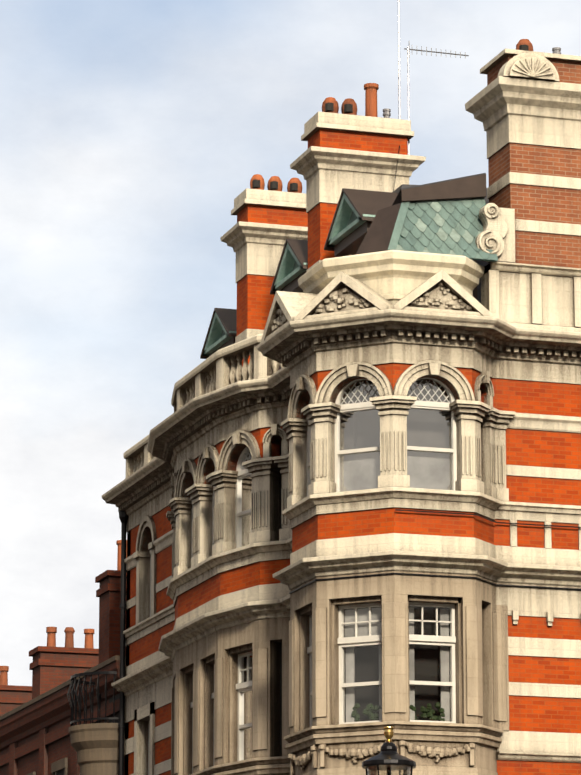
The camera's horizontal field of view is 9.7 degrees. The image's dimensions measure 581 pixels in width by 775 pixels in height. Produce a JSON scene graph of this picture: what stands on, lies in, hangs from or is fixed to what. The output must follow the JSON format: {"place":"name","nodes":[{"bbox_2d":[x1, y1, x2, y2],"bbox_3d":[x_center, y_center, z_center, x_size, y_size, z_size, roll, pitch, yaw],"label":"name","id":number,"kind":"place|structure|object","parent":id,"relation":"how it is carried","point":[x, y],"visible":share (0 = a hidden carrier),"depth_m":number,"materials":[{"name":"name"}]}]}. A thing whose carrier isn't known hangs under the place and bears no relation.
{"place":"outdoors","nodes":[
{"label":"outdoors","id":0,"kind":"place"},
{"bbox_2d":[56,693,119,774],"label":"window","id":1,"kind":"structure","parent":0,"point":[117,696],"depth_m":72.74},
{"bbox_2d":[0,0,580,685],"label":"sky","id":2,"kind":"structure","parent":0,"point":[131,131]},
{"bbox_2d":[148,378,456,774],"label":"window frames","id":3,"kind":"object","parent":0,"point":[375,640],"visible":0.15,"depth_m":57.06,"materials":[{"name":"white wood"}]},
{"bbox_2d":[102,261,580,774],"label":"building","id":4,"kind":"structure","parent":0,"point":[520,321],"depth_m":57.75,"materials":[{"name":"beige stone"}]},
{"bbox_2d":[118,510,127,774],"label":"iron drainpipes","id":5,"kind":"object","parent":4,"relation":"attached to","point":[123,517],"visible":0.75,"depth_m":71.75,"materials":[{"name":"black metal"}]},
{"bbox_2d":[123,334,282,478],"bbox_3d":[-1.697,0.420,66.338,1.200,0.960,13.360,4,-13,-17],"label":"stone balustrade","id":6,"kind":"object","parent":4,"relation":"on","point":[220,368],"visible":0.25,"depth_m":63.55,"materials":[{"name":"beige stone"}]},
{"bbox_2d":[200,188,477,358],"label":"dormers","id":7,"kind":"object","parent":4,"relation":"on","point":[367,202],"visible":0.12,"depth_m":63.18,"materials":[{"name":"brown metal"}]},
{"bbox_2d":[220,48,580,380],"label":"chimneys","id":8,"kind":"object","parent":4,"relation":"on","point":[526,97],"depth_m":64.54,"materials":[{"name":"beige stone"}]},
{"bbox_2d":[398,0,468,154],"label":"antenna","id":9,"kind":"object","parent":8,"relation":"attached to","point":[408,49],"visible":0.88,"depth_m":65.53,"materials":[{"name":"grey metal"}]},
{"bbox_2d":[383,47,560,117],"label":"chimney vents","id":10,"kind":"object","parent":8,"relation":"on","point":[387,111],"visible":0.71,"depth_m":65.46,"materials":[{"name":"grey metal"}]},
{"bbox_2d":[356,174,485,254],"bbox_3d":[2.175,-2.920,58.688,2.369,1.690,0.841,8,-15,-32],"label":"roof flashing","id":11,"kind":"object","parent":4,"relation":"on","point":[377,237],"visible":0.87,"depth_m":58.59,"materials":[{"name":"brown metal"}]},
{"bbox_2d":[401,173,485,189],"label":"roof ridge","id":12,"kind":"structure","parent":11,"relation":"attached to","point":[443,181],"depth_m":58.80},
{"bbox_2d":[392,189,446,205],"bbox_3d":[2.248,-3.302,59.980,1.600,0.480,2.609,4,-13,-17],"label":"roof flashing","id":13,"kind":"object","parent":12,"relation":"on","point":[398,199],"visible":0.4,"depth_m":59.29,"materials":[{"name":"brown metal"}]},
{"bbox_2d":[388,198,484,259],"bbox_3d":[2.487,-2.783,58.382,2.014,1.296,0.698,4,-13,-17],"label":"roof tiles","id":14,"kind":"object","parent":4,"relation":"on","point":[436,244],"depth_m":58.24,"materials":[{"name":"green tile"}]},
{"bbox_2d":[396,201,480,254],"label":"roof tiles","id":15,"kind":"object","parent":4,"relation":"on","point":[441,233],"depth_m":58.33,"materials":[{"name":"green tile"}]},
{"bbox_2d":[387,199,497,261],"bbox_3d":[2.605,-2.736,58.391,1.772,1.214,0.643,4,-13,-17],"label":"roof tiles","id":16,"kind":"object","parent":4,"relation":"on","point":[407,242],"depth_m":58.36,"materials":[{"name":"green tile"}]},
{"bbox_2d":[487,55,580,267],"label":"brick chimneys","id":17,"kind":"object","parent":4,"relation":"on","point":[543,203],"visible":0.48,"depth_m":59.10,"materials":[{"name":"brick"}]},
{"bbox_2d":[475,203,514,262],"bbox_3d":[3.483,-2.639,58.549,0.730,1.000,0.288,4,-13,-17],"label":"stone ornament","id":18,"kind":"object","parent":17,"relation":"attached to","point":[497,235],"visible":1,"depth_m":58.50,"materials":[{"name":"beige stone"}]},
{"bbox_2d":[241,380,449,469],"bbox_3d":[-0.421,1.184,61.697,1.696,0.607,10.780,6,-14,-25],"label":"window lattice","id":19,"kind":"object","parent":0,"point":[372,396],"visible":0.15,"depth_m":57.29,"materials":[{"name":"grey metal"}]},
{"bbox_2d":[241,606,451,759],"bbox_3d":[0.169,5.612,61.043,1.800,2.010,10.627,4,-13,-17],"label":"window glass","id":20,"kind":"object","parent":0,"point":[246,743],"visible":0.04,"depth_m":59.09,"materials":[{"name":"clear glass"}]},
{"bbox_2d":[244,443,450,755],"bbox_3d":[-0.192,4.182,63.851,2.013,6.230,15.231,4,-13,-17],"label":"window interior","id":21,"kind":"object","parent":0,"point":[425,670],"depth_m":56.67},
{"bbox_2d":[246,446,451,721],"bbox_3d":[0.242,4.246,61.403,1.830,4.734,10.540,4,-13,-17],"label":"building curtain","id":22,"kind":"object","parent":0,"point":[443,654],"depth_m":56.62,"materials":[{"name":"white fabric"}]},
{"bbox_2d":[279,184,488,369],"bbox_3d":[3.243,-0.828,67.946,7.700,4.100,11.700,4,-13,-17],"label":"roof slate","id":23,"kind":"object","parent":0,"point":[480,262],"visible":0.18,"depth_m":62.72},
{"bbox_2d":[220,210,356,337],"bbox_3d":[-0.126,-2.147,67.004,0.154,0.500,10.254,4,-13,-16],"label":"dormer window","id":24,"kind":"structure","parent":23,"relation":"on","point":[353,216],"depth_m":63.01,"materials":[{"name":"green glass"}]},
{"bbox_2d":[203,193,374,355],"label":"trim","id":25,"kind":"structure","parent":23,"relation":"on","point":[342,229],"depth_m":65.82,"materials":[{"name":"green metal"}]},
{"bbox_2d":[252,44,528,190],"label":"chimney pot opening","id":26,"kind":"object","parent":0,"point":[329,106],"visible":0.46,"depth_m":65.05,"materials":[{"name":"brown ceramic"}]},
{"bbox_2d":[298,250,484,304],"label":"parapet","id":27,"kind":"structure","parent":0,"point":[393,277],"depth_m":57.70,"materials":[{"name":"beige stone"}]},
{"bbox_2d":[340,409,450,449],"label":"window panes","id":28,"kind":"structure","parent":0,"point":[413,415],"depth_m":57.69,"materials":[{"name":"grey glass"}]},
{"bbox_2d":[351,702,444,721],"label":"potted plants","id":29,"kind":"object","parent":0,"point":[368,712],"depth_m":56.21,"materials":[{"name":"green plant"}]},
{"label":"asphalt ground","id":30,"kind":"structure","parent":0,"visible":0},
{"bbox_2d":[0,570,126,774],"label":"neighbour building","id":31,"kind":"structure","parent":30,"relation":"on","point":[34,737],"depth_m":76.94,"materials":[{"name":"brown brick"}]},
{"bbox_2d":[67,671,118,726],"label":"balcony railing","id":32,"kind":"object","parent":31,"relation":"on","point":[73,704],"visible":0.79,"depth_m":72.01,"materials":[{"name":"black metal"}]},
{"bbox_2d":[84,83,378,647],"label":"chimney pots","id":33,"kind":"object","parent":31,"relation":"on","point":[370,89],"visible":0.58,"depth_m":69.14,"materials":[{"name":"ceramic"}]},
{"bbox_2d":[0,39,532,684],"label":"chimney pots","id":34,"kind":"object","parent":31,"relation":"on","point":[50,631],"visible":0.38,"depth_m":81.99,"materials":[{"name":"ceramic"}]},
{"bbox_2d":[171,571,508,774],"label":"stone building","id":35,"kind":"structure","parent":30,"relation":"on","point":[481,673],"depth_m":56.66,"materials":[{"name":"beige stone"}]},
{"bbox_2d":[288,740,474,774],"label":"stone ornament","id":36,"kind":"object","parent":35,"relation":"on","point":[353,754],"visible":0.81,"depth_m":55.76,"materials":[{"name":"beige stone"}]},
{"bbox_2d":[289,145,580,593],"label":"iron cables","id":37,"kind":"object","parent":35,"relation":"attached to","point":[448,513],"visible":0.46,"depth_m":56.77,"materials":[{"name":"black metal"}]},
{"bbox_2d":[362,742,415,774],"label":"street lamp","id":38,"kind":"object","parent":30,"relation":"on","point":[388,754],"visible":0.94,"depth_m":36.26,"materials":[{"name":"black metal"}]},
{"bbox_2d":[383,726,393,741],"bbox_3d":[1.045,3.689,36.462,0.120,0.175,0.120,4,-13,-17],"label":"lamp finial","id":39,"kind":"object","parent":38,"relation":"on","point":[388,733],"visible":0.94,"depth_m":36.43,"materials":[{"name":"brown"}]},
{"bbox_2d":[367,765,410,774],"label":"lantern glass","id":40,"kind":"object","parent":38,"relation":"attached to","point":[407,771],"visible":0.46,"depth_m":36.49,"materials":[{"name":"clear glass"}]}
]}

